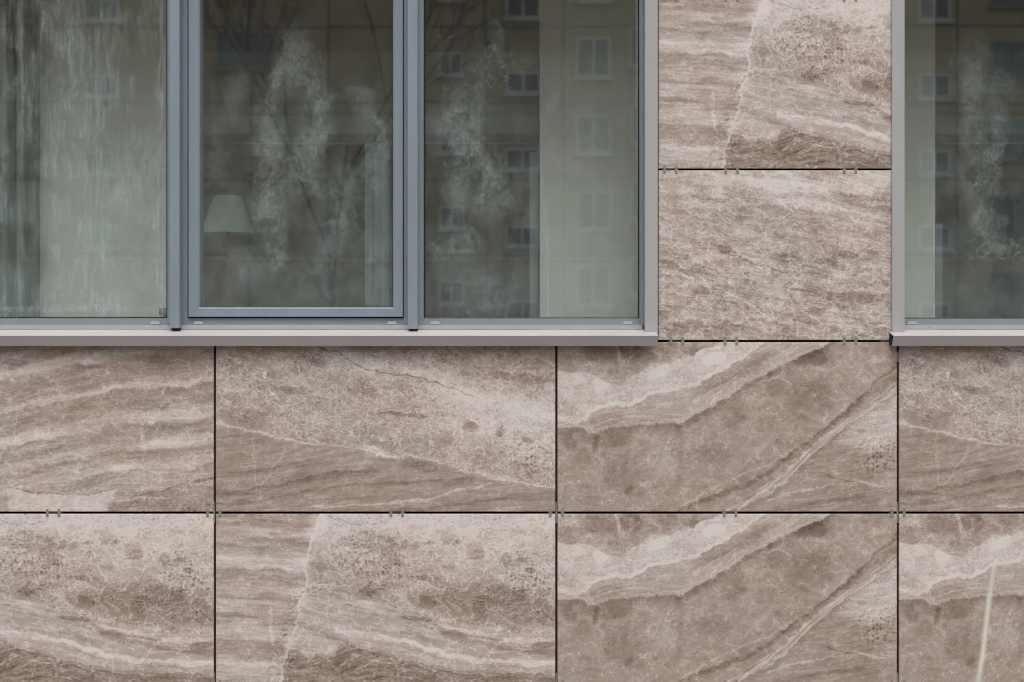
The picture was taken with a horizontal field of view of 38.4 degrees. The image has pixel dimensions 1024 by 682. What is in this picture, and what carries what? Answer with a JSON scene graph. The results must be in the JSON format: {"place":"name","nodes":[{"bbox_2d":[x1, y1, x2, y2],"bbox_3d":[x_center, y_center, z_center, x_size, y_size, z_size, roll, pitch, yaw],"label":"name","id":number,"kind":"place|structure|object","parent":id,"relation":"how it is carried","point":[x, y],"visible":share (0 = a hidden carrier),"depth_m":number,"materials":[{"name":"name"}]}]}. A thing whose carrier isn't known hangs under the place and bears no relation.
{"place":"outdoors","nodes":[
{"label":"outdoors","id":0,"kind":"place"},
{"bbox_2d":[159,308,338,329],"bbox_3d":[-1.032,0.281,5.890,0.680,0.821,0.360,0,0,0],"label":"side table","id":1,"kind":"object","parent":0,"point":[163,311],"visible":0.06,"depth_m":5.71,"materials":[{"name":"wood"}]},
{"bbox_2d":[204,195,253,306],"bbox_3d":[-1.134,-0.354,5.860,0.210,0.448,0.210,0,0,0],"label":"table lamp","id":2,"kind":"object","parent":1,"relation":"on","point":[227,216],"visible":0.86,"depth_m":5.81,"materials":[{"name":"white fabric"}]},
{"bbox_2d":[38,136,1023,329],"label":"interior back wall","id":3,"kind":"structure","parent":0,"point":[303,245],"depth_m":10.20,"materials":[{"name":"grey paint"}]},
{"bbox_2d":[39,0,1023,135],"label":"interior ceiling","id":4,"kind":"structure","parent":0,"point":[457,25],"depth_m":6.63,"materials":[{"name":"grey paint"}]},
{"bbox_2d":[0,0,38,329],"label":"curtain","id":5,"kind":"object","parent":4,"relation":"hanging from","point":[19,131],"visible":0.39,"depth_m":5.69,"materials":[{"name":"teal fabric"}]},
{"bbox_2d":[204,52,537,143],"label":"ceiling beam","id":6,"kind":"structure","parent":4,"relation":"attached to","point":[332,97],"depth_m":6.10,"materials":[{"name":"paint"}]},
{"bbox_2d":[365,143,389,305],"bbox_3d":[-0.508,-0.438,5.549,0.095,0.611,0.056,0,0,0],"label":"curtain","id":7,"kind":"object","parent":6,"relation":"hanging from","point":[377,179],"visible":1,"depth_m":5.55,"materials":[{"name":"white fabric"}]},
{"bbox_2d":[935,52,1023,143],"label":"ceiling beam","id":8,"kind":"structure","parent":4,"relation":"attached to","point":[979,97],"depth_m":6.10,"materials":[{"name":"paint"}]},
{"bbox_2d":[975,559,996,681],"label":"grass stalk","id":9,"kind":"object","parent":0,"point":[984,635],"depth_m":2.50,"materials":[{"name":"plant"}]},
{"label":"ground","id":10,"kind":"structure","parent":0,"visible":0},
{"bbox_2d":[0,0,1023,681],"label":"tiled wall","id":11,"kind":"structure","parent":10,"relation":"on","point":[772,456],"depth_m":5.20,"materials":[{"name":"stone"}]},
{"bbox_2d":[0,0,658,345],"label":"ribbon window","id":12,"kind":"structure","parent":11,"relation":"attached to","point":[186,308],"depth_m":5.23,"materials":[{"name":"grey metal"}]},
{"bbox_2d":[888,0,1023,345],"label":"ribbon window","id":13,"kind":"structure","parent":11,"relation":"attached to","point":[900,335],"depth_m":5.19,"materials":[{"name":"grey metal"}]},
{"bbox_2d":[635,0,889,329],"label":"interior wall","id":14,"kind":"structure","parent":10,"relation":"on","point":[636,158],"depth_m":5.35,"materials":[{"name":"paint"}]},
{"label":"interior floor","id":15,"kind":"structure","parent":0,"visible":0},
{"bbox_2d":[40,0,165,329],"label":"plaster pier","id":16,"kind":"structure","parent":15,"relation":"on","point":[102,153],"depth_m":5.78,"materials":[{"name":"white paint"}]},
{"bbox_2d":[529,152,537,329],"bbox_3d":[0.086,0.296,5.855,0.033,2.093,0.050,0,0,0],"label":"metal stud","id":17,"kind":"object","parent":15,"relation":"on","point":[533,234],"visible":0.36,"depth_m":5.83,"materials":[{"name":"grey metal"}]},
{"bbox_2d":[539,0,934,329],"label":"plaster pier","id":18,"kind":"structure","parent":15,"relation":"on","point":[586,158],"depth_m":5.78,"materials":[{"name":"white paint"}]},
{"bbox_2d":[935,224,941,329],"bbox_3d":[1.693,0.439,5.855,0.025,1.808,0.050,0,0,0],"label":"metal stud","id":19,"kind":"object","parent":15,"relation":"on","point":[938,270],"visible":0.29,"depth_m":5.83,"materials":[{"name":"grey metal"}]}
]}

